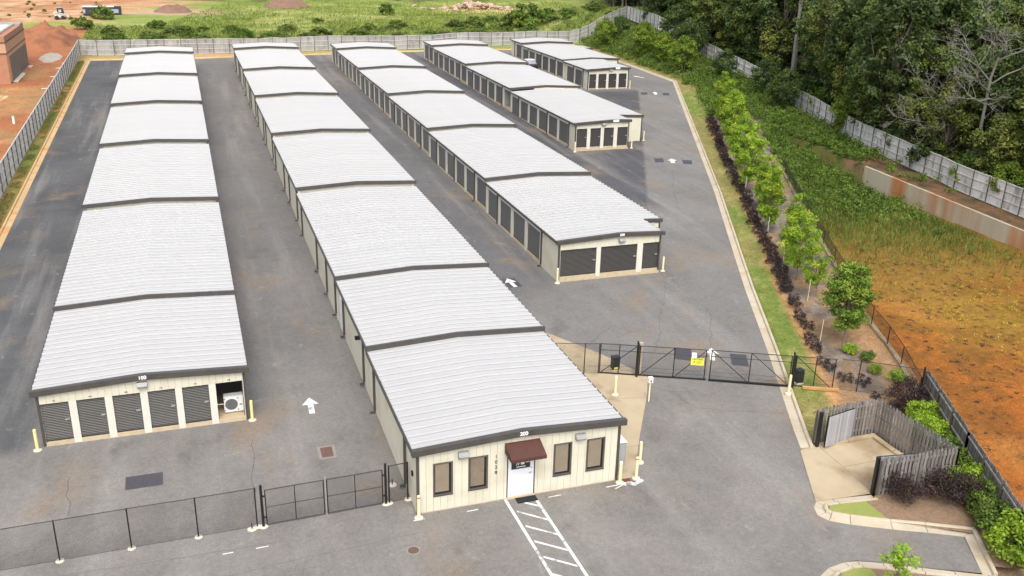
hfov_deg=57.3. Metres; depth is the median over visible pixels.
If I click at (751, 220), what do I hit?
purple shrub
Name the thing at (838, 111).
bank tree
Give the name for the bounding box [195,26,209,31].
field bush
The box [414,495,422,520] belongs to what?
bollard
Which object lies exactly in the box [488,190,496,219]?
roll up door
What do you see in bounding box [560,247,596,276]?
roll up door
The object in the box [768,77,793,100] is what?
bank tree
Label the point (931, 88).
edge tree
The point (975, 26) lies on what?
forest tree
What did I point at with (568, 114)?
storage building
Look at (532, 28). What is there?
field bush
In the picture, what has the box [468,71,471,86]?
roll up door
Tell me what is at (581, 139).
roll up door
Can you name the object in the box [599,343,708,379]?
cantilever gate
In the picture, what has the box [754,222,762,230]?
purple shrub
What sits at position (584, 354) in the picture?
chain link fence
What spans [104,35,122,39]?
field bush
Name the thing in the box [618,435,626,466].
utility cabinet
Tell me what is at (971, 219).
retaining wall
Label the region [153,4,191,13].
dirt heap
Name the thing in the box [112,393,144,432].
roll up door
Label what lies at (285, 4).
dirt heap
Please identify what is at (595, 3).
field bush
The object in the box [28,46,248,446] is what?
storage building
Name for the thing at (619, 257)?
roll up door
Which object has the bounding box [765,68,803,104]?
bank tree
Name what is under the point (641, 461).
bollard
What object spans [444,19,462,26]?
field bush
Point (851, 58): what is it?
forest tree
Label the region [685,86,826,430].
verge grass
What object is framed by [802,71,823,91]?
understorey shrub
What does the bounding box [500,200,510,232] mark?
roll up door
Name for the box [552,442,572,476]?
window
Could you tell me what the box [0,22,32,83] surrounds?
brick building
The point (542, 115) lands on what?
roll up door
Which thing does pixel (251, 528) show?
gate keeper
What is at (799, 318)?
purple shrub
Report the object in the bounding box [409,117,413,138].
roll up door
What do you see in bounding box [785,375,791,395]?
bollard
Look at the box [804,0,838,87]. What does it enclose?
forest tree
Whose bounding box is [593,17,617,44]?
bank tree
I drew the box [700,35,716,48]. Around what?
understorey shrub
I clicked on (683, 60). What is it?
bank tree
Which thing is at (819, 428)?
gate post
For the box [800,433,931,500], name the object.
dumpster pad
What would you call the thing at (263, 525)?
chain link fence
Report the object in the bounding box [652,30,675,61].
bank tree
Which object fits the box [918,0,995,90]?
forest tree
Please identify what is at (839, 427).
enclosure gate
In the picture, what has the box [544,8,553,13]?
field bush
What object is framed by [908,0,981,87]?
forest tree
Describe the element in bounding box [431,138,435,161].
roll up door
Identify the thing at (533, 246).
roll up door
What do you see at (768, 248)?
purple shrub
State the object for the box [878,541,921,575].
young tree
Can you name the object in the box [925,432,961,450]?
green shrub
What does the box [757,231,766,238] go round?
purple shrub
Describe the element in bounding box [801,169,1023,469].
basin grass
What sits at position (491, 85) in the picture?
roll up door
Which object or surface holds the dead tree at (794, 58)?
on the ground at (24, 94)
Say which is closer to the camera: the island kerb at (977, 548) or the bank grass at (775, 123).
the island kerb at (977, 548)
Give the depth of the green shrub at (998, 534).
37.19 m
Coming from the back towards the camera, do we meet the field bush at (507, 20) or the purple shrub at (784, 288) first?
the field bush at (507, 20)
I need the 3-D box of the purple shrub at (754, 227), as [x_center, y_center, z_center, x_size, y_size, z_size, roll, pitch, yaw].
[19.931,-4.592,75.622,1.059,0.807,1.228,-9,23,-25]
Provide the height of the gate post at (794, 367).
2.380 m
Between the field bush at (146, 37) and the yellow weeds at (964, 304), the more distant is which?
the field bush at (146, 37)
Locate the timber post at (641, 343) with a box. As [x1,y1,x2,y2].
[638,342,643,373]
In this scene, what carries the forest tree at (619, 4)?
on the ground at (24, 94)
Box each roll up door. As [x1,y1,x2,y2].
[40,401,73,441]
[76,397,109,436]
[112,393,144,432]
[148,389,178,427]
[182,385,211,422]
[342,58,344,72]
[349,63,351,78]
[353,66,354,81]
[357,70,359,85]
[361,75,363,91]
[365,79,368,95]
[370,83,372,99]
[375,87,378,104]
[380,91,382,108]
[385,95,388,113]
[391,102,393,120]
[396,106,400,127]
[403,112,406,132]
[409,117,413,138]
[416,123,419,144]
[423,128,428,152]
[425,45,427,58]
[429,47,432,60]
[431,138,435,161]
[434,52,436,65]
[439,54,442,68]
[439,145,444,169]
[444,56,447,71]
[447,153,452,177]
[450,59,453,74]
[456,62,459,77]
[457,160,463,187]
[462,65,465,81]
[467,168,473,195]
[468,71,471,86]
[474,74,479,91]
[477,177,485,207]
[481,77,485,94]
[488,81,494,99]
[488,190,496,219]
[496,85,501,102]
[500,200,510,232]
[512,97,517,115]
[513,211,524,245]
[516,44,520,57]
[520,101,527,120]
[523,49,527,59]
[527,223,539,259]
[529,105,536,126]
[530,51,534,59]
[536,53,540,67]
[539,110,546,131]
[543,56,547,70]
[549,58,554,73]
[549,115,556,137]
[557,61,562,76]
[559,121,567,142]
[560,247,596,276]
[567,66,572,81]
[575,69,581,85]
[576,129,586,147]
[589,74,595,87]
[590,128,600,146]
[598,74,605,87]
[600,244,636,272]
[603,127,613,145]
[608,74,615,87]
[617,127,627,144]
[618,73,626,86]
[641,242,658,268]
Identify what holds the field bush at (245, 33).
on the ground at (24, 94)
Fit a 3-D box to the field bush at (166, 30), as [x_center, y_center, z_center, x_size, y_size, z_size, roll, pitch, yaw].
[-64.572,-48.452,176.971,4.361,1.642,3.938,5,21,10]
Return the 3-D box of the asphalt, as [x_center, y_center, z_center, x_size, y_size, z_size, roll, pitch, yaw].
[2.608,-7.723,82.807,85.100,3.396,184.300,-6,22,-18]
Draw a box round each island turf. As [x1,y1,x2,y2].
[829,501,887,518]
[842,568,875,575]
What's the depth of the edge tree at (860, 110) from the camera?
105.21 m
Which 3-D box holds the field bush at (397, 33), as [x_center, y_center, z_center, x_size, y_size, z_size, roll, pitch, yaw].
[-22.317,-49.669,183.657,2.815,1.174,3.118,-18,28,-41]
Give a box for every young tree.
[710,71,732,113]
[714,79,745,129]
[721,89,749,149]
[725,111,755,167]
[736,123,769,188]
[752,154,784,205]
[756,167,787,230]
[777,214,819,279]
[778,193,812,254]
[798,229,834,297]
[820,260,882,342]
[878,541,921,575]
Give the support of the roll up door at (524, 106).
in the storage building at (568, 114)
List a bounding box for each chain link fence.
[0,485,267,569]
[382,462,410,505]
[560,343,600,373]
[783,159,921,398]
[839,359,925,400]
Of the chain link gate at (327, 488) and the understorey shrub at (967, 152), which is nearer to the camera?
the chain link gate at (327, 488)
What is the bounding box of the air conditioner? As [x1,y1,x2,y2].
[217,391,243,413]
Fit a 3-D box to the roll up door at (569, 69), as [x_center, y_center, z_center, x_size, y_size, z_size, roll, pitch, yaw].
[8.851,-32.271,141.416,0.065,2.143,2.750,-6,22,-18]
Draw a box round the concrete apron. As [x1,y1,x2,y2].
[547,333,646,478]
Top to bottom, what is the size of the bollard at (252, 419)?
1.200 m
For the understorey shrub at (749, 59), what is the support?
on the ground at (24, 94)
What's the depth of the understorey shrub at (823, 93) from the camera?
118.99 m
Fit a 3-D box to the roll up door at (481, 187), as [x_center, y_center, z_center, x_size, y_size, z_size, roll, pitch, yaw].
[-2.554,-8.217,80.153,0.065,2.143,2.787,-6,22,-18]
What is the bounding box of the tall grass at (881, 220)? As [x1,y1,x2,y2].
[780,158,1023,286]
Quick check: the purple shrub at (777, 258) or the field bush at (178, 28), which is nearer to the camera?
the purple shrub at (777, 258)
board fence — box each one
[0,40,79,198]
[78,29,579,55]
[580,7,626,40]
[626,6,1023,217]
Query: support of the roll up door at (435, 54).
in the storage building at (568, 114)
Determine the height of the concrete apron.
0.300 m
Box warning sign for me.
[691,358,703,365]
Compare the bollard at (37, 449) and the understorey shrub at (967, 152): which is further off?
the understorey shrub at (967, 152)
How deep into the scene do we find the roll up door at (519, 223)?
71.73 m
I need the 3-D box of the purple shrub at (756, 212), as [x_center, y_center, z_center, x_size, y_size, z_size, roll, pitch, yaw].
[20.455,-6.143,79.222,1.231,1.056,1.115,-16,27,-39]
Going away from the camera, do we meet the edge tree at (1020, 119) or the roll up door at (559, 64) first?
the edge tree at (1020, 119)
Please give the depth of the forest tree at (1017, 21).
92.33 m
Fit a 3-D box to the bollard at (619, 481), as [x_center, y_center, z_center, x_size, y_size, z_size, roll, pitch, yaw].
[4.842,8.255,41.837,0.400,1.200,0.400,-6,22,-18]
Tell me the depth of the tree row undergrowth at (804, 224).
77.76 m
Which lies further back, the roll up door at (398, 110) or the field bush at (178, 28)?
the field bush at (178, 28)
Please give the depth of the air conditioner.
46.23 m
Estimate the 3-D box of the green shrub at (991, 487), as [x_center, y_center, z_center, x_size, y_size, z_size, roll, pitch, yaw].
[20.293,9.011,40.447,1.757,1.635,2.096,-4,22,-14]
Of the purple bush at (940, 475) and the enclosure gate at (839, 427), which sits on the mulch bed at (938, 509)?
the purple bush at (940, 475)
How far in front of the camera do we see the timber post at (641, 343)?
51.46 m
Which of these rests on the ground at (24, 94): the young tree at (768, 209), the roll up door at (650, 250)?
the young tree at (768, 209)
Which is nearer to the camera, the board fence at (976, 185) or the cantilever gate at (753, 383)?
the cantilever gate at (753, 383)
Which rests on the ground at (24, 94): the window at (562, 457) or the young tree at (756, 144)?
the young tree at (756, 144)
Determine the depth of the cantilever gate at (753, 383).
50.84 m
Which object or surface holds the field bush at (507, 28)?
on the ground at (24, 94)
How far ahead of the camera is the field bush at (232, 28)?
180.75 m
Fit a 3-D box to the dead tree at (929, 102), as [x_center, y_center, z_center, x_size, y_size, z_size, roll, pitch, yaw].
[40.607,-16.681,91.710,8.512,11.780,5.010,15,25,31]
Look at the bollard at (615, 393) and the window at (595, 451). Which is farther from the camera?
the bollard at (615, 393)
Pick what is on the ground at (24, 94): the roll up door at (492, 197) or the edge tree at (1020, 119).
the edge tree at (1020, 119)
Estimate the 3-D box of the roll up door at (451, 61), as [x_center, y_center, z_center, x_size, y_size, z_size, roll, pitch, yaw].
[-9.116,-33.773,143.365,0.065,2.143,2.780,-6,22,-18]
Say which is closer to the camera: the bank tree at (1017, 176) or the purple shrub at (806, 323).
the purple shrub at (806, 323)
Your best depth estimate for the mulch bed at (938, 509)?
40.43 m
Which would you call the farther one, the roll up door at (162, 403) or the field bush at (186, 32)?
the field bush at (186, 32)
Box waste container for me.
[82,6,121,15]
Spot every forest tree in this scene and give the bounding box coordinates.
[612,0,624,6]
[621,0,634,6]
[642,0,672,8]
[645,0,670,16]
[665,0,689,18]
[682,0,715,36]
[708,0,725,36]
[718,0,759,46]
[720,0,748,48]
[737,0,783,65]
[754,0,812,71]
[762,0,805,57]
[791,0,836,89]
[797,17,828,70]
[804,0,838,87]
[818,0,875,88]
[823,0,877,84]
[842,0,895,103]
[844,0,932,129]
[853,0,943,131]
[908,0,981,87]
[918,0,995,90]
[942,0,1018,151]
[951,24,1023,147]
[971,0,1022,51]
[977,3,1023,160]
[984,0,1023,31]
[984,51,1023,148]
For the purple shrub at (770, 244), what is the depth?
71.99 m
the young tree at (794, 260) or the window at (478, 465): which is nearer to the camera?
the window at (478, 465)
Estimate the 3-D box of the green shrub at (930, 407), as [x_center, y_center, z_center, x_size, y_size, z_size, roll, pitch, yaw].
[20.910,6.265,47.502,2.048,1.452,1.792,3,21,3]
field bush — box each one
[69,16,94,29]
[89,5,114,18]
[98,36,116,44]
[99,25,122,33]
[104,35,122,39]
[105,32,127,38]
[131,36,157,42]
[139,33,160,38]
[140,32,163,37]
[146,19,166,27]
[158,27,177,33]
[172,25,193,33]
[178,29,195,37]
[181,36,199,38]
[186,33,210,38]
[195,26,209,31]
[220,25,240,32]
[228,28,255,37]
[261,31,285,36]
[262,32,280,41]
[273,35,287,39]
[277,23,297,31]
[296,32,318,36]
[309,27,332,34]
[311,18,324,22]
[345,29,370,35]
[361,23,378,31]
[378,3,394,13]
[385,24,400,30]
[389,19,407,26]
[391,32,403,35]
[421,30,439,34]
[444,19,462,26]
[451,26,469,32]
[461,19,485,28]
[466,16,480,20]
[469,27,492,32]
[482,15,499,23]
[487,24,499,29]
[497,14,521,26]
[498,25,512,30]
[508,2,548,26]
[517,25,538,31]
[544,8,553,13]
[547,15,560,21]
[559,9,578,17]
[584,0,606,9]
[587,4,603,11]
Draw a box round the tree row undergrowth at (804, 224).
[747,108,869,326]
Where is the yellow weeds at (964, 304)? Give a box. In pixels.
[867,272,1023,371]
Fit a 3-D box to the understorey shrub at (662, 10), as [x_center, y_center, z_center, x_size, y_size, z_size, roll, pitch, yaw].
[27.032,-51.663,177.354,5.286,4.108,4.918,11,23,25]
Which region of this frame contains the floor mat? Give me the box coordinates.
[515,495,537,503]
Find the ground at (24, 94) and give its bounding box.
[0,0,1023,575]
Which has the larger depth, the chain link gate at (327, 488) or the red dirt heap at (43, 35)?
the red dirt heap at (43, 35)
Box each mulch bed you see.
[840,568,933,575]
[866,421,1023,568]
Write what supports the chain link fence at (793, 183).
on the curb wall at (875, 330)
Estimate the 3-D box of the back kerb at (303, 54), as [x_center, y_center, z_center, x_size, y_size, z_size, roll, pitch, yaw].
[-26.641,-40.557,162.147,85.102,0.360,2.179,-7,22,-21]
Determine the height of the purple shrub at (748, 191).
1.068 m
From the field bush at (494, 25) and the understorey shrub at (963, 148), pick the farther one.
the field bush at (494, 25)
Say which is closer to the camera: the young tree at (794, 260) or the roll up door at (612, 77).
the young tree at (794, 260)
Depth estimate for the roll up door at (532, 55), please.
156.12 m
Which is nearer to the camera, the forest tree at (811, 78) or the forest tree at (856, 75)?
the forest tree at (856, 75)
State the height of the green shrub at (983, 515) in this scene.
1.716 m
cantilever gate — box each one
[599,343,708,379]
[708,350,837,387]
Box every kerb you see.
[0,60,89,248]
[91,49,510,60]
[618,60,813,449]
[814,495,997,575]
[821,561,986,575]
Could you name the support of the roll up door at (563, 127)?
in the storage building at (568, 114)
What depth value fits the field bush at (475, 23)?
198.67 m
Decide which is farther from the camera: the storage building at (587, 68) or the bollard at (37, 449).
the storage building at (587, 68)
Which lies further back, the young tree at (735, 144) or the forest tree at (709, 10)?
the forest tree at (709, 10)
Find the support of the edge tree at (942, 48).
on the ground at (24, 94)
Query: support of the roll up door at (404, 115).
in the storage building at (550, 211)
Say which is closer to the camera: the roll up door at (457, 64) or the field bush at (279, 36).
the roll up door at (457, 64)
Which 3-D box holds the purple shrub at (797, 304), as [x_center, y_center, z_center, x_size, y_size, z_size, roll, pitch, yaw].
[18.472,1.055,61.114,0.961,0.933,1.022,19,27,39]
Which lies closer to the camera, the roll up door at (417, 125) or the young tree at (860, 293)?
the young tree at (860, 293)
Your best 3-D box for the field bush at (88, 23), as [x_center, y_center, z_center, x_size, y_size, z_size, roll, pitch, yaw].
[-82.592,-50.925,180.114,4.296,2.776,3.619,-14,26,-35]
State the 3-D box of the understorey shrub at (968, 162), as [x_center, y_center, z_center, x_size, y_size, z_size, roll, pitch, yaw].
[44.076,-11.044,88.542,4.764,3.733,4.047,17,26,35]
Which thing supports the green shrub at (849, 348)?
on the ground at (24, 94)
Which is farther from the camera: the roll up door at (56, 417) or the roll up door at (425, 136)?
the roll up door at (425, 136)
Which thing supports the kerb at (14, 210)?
on the ground at (24, 94)
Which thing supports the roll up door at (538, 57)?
in the storage building at (587, 68)
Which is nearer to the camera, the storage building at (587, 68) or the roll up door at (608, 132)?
the roll up door at (608, 132)
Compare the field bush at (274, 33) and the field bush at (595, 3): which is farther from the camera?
the field bush at (595, 3)
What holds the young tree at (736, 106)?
on the ground at (24, 94)
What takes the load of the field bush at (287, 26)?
on the ground at (24, 94)
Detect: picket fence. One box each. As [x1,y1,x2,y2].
[812,399,959,495]
[921,370,1023,548]
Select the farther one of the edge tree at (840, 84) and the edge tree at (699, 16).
the edge tree at (699, 16)
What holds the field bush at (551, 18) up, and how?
on the ground at (24, 94)
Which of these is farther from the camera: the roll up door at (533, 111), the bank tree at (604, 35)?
the bank tree at (604, 35)
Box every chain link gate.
[262,480,325,524]
[324,469,384,514]
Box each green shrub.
[841,342,858,354]
[859,350,876,362]
[868,362,884,373]
[886,369,908,381]
[904,399,941,421]
[910,412,952,440]
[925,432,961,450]
[935,445,974,475]
[946,463,988,490]
[951,478,1001,512]
[966,497,1012,531]
[980,508,1023,566]
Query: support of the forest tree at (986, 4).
on the ground at (24, 94)
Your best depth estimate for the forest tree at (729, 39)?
151.06 m
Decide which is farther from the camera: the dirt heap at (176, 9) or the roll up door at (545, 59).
the dirt heap at (176, 9)
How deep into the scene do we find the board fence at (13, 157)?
98.75 m
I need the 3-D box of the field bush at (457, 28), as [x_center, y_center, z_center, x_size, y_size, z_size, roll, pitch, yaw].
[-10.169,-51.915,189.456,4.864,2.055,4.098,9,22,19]
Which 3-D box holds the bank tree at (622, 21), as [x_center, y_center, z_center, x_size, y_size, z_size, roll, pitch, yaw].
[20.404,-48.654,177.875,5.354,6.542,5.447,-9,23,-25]
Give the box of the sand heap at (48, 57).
[39,53,62,62]
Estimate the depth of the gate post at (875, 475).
41.36 m
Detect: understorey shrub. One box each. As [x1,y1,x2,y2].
[641,7,665,19]
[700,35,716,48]
[727,45,751,61]
[746,54,764,66]
[769,66,799,79]
[789,67,803,78]
[797,77,808,88]
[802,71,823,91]
[806,82,821,99]
[809,85,837,107]
[817,94,837,113]
[904,135,953,162]
[947,139,968,151]
[948,153,993,182]
[959,145,1008,164]
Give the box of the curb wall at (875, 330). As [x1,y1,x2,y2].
[783,171,917,396]
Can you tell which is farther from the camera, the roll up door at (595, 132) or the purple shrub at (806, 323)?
the roll up door at (595, 132)
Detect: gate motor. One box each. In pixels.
[610,355,620,371]
[794,367,805,384]
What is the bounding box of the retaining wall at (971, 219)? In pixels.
[862,166,1023,249]
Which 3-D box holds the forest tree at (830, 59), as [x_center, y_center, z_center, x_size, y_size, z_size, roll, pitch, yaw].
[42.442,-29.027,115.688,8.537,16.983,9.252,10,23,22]
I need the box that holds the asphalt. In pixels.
[0,50,981,575]
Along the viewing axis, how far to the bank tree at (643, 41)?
160.25 m
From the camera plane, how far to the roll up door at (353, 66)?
135.18 m
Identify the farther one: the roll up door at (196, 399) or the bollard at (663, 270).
the bollard at (663, 270)
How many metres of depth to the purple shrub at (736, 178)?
89.38 m
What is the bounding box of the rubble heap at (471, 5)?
[412,0,558,10]
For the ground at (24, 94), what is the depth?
71.41 m
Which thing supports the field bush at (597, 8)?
on the ground at (24, 94)
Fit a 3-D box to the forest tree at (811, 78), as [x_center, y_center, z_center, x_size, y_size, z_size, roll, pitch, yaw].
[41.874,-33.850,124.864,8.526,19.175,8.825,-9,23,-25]
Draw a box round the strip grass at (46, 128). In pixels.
[0,60,82,222]
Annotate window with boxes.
[433,461,452,496]
[468,455,487,490]
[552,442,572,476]
[585,437,605,471]
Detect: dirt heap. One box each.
[24,20,81,51]
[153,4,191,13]
[263,0,310,8]
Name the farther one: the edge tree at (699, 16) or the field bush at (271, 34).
the field bush at (271, 34)
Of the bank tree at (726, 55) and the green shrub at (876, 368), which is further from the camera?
the bank tree at (726, 55)
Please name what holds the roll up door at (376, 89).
in the storage building at (550, 211)
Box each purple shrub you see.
[730,175,740,181]
[741,189,753,196]
[742,202,754,210]
[743,195,754,202]
[745,217,760,224]
[746,210,759,218]
[747,213,758,219]
[752,226,765,233]
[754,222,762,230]
[757,228,767,236]
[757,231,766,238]
[758,237,769,245]
[761,244,778,252]
[762,239,773,246]
[764,255,779,263]
[766,251,778,258]
[767,257,782,266]
[770,266,788,273]
[775,259,788,270]
[775,270,790,281]
[775,275,791,284]
[776,269,788,275]
[778,285,793,293]
[779,281,794,291]
[788,293,800,300]
[788,297,802,308]
[792,309,804,318]
[794,314,807,321]
[799,320,814,330]
[803,331,816,339]
[804,338,821,348]
[808,344,822,353]
[816,355,830,367]
[823,361,836,370]
[837,371,853,382]
[855,373,871,387]
[870,390,882,399]
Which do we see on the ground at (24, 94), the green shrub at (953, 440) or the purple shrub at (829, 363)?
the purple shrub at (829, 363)
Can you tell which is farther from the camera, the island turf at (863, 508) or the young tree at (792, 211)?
the young tree at (792, 211)
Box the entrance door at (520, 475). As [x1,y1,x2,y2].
[507,459,533,496]
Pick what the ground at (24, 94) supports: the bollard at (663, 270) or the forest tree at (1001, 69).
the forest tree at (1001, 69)
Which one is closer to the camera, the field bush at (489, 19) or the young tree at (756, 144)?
the young tree at (756, 144)
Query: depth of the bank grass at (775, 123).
120.72 m
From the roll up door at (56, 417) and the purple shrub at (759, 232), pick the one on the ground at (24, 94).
the purple shrub at (759, 232)
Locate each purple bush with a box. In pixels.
[881,374,930,406]
[882,470,928,505]
[887,399,910,414]
[919,464,986,503]
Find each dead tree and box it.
[791,0,803,73]
[881,55,977,150]
[929,0,1023,166]
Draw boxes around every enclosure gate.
[823,408,855,446]
[875,453,915,488]
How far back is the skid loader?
193.25 m
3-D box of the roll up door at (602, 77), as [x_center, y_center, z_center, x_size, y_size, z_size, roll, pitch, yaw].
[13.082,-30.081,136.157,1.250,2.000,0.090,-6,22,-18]
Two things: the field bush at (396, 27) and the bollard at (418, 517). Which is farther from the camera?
the field bush at (396, 27)
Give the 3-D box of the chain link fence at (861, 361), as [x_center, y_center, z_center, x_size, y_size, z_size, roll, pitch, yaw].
[19.683,5.109,50.069,4.184,2.500,0.125,6,21,12]
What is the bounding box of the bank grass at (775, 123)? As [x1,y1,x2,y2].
[582,27,1001,211]
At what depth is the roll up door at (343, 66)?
143.56 m
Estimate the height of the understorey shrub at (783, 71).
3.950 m
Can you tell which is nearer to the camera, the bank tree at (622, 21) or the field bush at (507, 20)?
the bank tree at (622, 21)
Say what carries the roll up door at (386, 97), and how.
in the storage building at (550, 211)
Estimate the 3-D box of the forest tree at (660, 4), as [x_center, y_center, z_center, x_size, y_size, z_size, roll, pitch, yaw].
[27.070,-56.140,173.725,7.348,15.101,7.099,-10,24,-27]
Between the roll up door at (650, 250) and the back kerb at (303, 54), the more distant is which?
the back kerb at (303, 54)
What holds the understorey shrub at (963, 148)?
on the ground at (24, 94)
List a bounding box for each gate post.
[635,341,639,376]
[791,352,797,388]
[815,411,823,446]
[869,456,880,496]
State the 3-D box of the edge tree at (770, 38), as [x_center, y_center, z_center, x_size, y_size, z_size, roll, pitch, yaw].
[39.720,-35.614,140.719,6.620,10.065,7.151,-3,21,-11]
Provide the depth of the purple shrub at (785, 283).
63.77 m
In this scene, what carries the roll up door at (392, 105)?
in the storage building at (550, 211)
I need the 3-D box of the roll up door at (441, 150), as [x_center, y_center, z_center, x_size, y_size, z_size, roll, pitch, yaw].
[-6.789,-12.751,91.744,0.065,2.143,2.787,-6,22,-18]
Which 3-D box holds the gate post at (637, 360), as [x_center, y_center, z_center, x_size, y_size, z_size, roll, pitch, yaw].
[6.878,4.094,51.502,0.092,2.380,0.482,3,21,3]
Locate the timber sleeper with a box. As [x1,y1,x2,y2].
[802,386,838,391]
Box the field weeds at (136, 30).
[80,0,647,52]
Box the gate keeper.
[247,523,256,531]
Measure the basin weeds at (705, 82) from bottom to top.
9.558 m
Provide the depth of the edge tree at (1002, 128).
84.59 m
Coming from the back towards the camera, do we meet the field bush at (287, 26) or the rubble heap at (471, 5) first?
the rubble heap at (471, 5)
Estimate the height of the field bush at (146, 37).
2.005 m
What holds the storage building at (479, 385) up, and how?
on the asphalt
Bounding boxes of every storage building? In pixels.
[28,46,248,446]
[231,42,627,513]
[330,42,665,281]
[423,39,643,150]
[510,37,630,89]
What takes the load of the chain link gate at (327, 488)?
attached to the chain link fence at (389, 502)
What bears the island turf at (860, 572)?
on the mulch bed at (879, 572)
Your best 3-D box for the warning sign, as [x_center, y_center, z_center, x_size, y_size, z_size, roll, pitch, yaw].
[10.119,4.027,51.149,0.700,0.425,0.020,3,21,4]
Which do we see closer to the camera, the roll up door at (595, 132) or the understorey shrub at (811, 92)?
the roll up door at (595, 132)
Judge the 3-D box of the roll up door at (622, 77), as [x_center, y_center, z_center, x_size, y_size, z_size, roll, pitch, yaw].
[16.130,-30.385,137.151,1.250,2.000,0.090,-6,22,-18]
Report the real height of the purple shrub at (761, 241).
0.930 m
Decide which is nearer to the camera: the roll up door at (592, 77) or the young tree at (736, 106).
the young tree at (736, 106)
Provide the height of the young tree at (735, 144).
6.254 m
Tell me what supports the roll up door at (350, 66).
in the storage building at (550, 211)
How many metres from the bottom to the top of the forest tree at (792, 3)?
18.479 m
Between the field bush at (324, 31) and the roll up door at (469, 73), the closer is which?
the roll up door at (469, 73)
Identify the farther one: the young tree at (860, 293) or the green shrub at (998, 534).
the young tree at (860, 293)
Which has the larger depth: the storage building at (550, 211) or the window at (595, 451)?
the storage building at (550, 211)
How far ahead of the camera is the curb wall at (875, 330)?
57.74 m
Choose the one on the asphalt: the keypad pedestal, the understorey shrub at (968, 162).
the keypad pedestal
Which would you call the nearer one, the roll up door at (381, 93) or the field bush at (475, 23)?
the roll up door at (381, 93)
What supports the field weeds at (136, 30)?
on the ground at (24, 94)
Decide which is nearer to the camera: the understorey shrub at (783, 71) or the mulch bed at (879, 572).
the mulch bed at (879, 572)
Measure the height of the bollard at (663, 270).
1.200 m
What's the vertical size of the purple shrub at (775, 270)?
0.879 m
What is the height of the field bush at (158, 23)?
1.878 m
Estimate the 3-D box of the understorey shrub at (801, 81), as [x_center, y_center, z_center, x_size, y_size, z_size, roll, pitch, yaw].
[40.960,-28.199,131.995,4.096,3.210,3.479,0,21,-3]
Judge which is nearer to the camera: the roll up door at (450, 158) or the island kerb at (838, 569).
the island kerb at (838, 569)
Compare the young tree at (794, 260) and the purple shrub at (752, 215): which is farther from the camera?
the purple shrub at (752, 215)
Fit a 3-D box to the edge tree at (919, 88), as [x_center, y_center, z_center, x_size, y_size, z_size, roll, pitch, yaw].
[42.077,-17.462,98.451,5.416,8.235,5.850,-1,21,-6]
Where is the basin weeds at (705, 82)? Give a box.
[578,20,956,236]
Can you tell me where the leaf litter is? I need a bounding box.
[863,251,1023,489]
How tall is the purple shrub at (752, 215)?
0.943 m
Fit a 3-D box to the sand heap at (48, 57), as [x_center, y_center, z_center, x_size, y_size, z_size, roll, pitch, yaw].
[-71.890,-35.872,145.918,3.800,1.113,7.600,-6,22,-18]
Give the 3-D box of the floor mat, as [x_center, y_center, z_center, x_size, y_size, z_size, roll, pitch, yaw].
[0.615,9.134,40.619,0.920,0.024,0.470,-6,22,-18]
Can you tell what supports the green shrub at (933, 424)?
on the mulch bed at (938, 509)
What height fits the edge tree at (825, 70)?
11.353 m
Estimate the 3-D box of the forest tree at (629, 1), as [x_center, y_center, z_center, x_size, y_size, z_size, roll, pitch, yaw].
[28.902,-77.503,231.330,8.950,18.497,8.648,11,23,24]
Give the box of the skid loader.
[53,7,70,19]
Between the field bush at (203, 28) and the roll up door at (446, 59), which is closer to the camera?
the roll up door at (446, 59)
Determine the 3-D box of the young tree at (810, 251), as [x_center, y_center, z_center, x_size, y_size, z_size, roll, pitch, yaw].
[20.199,-1.392,62.523,2.030,4.976,2.582,7,20,38]
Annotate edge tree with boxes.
[687,0,726,41]
[710,0,743,49]
[727,0,781,52]
[756,16,800,67]
[818,37,858,96]
[829,54,853,105]
[847,81,878,125]
[882,84,936,144]
[895,72,939,129]
[897,44,962,147]
[915,94,979,159]
[932,71,1006,148]
[968,113,1023,176]
[1003,81,1023,168]
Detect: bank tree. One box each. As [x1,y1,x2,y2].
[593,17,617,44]
[608,14,632,41]
[630,20,658,56]
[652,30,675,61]
[658,3,697,40]
[667,35,700,72]
[672,17,710,55]
[710,48,739,74]
[750,57,782,93]
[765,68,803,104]
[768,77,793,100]
[828,92,859,128]
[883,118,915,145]
[986,160,1023,194]
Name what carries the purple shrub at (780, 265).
on the ground at (24, 94)
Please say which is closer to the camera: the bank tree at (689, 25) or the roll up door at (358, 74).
the roll up door at (358, 74)
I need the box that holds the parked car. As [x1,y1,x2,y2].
[523,59,537,68]
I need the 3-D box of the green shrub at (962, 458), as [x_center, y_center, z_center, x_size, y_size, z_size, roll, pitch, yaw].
[20.433,7.915,43.276,1.669,1.553,1.992,-3,21,-12]
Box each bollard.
[32,429,41,451]
[248,400,255,421]
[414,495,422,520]
[555,268,559,283]
[612,376,618,395]
[616,461,623,484]
[632,457,639,480]
[639,441,643,464]
[660,256,664,271]
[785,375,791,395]
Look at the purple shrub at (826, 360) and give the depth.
53.37 m
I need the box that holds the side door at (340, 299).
[339,295,342,330]
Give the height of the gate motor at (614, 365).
0.840 m
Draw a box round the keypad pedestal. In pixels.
[647,376,653,401]
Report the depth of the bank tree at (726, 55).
142.00 m
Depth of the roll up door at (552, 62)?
148.08 m
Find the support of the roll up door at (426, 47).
in the storage building at (568, 114)
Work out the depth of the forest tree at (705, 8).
158.46 m
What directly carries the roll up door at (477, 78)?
in the storage building at (568, 114)
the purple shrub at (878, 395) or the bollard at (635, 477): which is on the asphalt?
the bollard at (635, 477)
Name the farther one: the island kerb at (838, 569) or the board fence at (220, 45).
the board fence at (220, 45)
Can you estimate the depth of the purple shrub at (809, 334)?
56.35 m

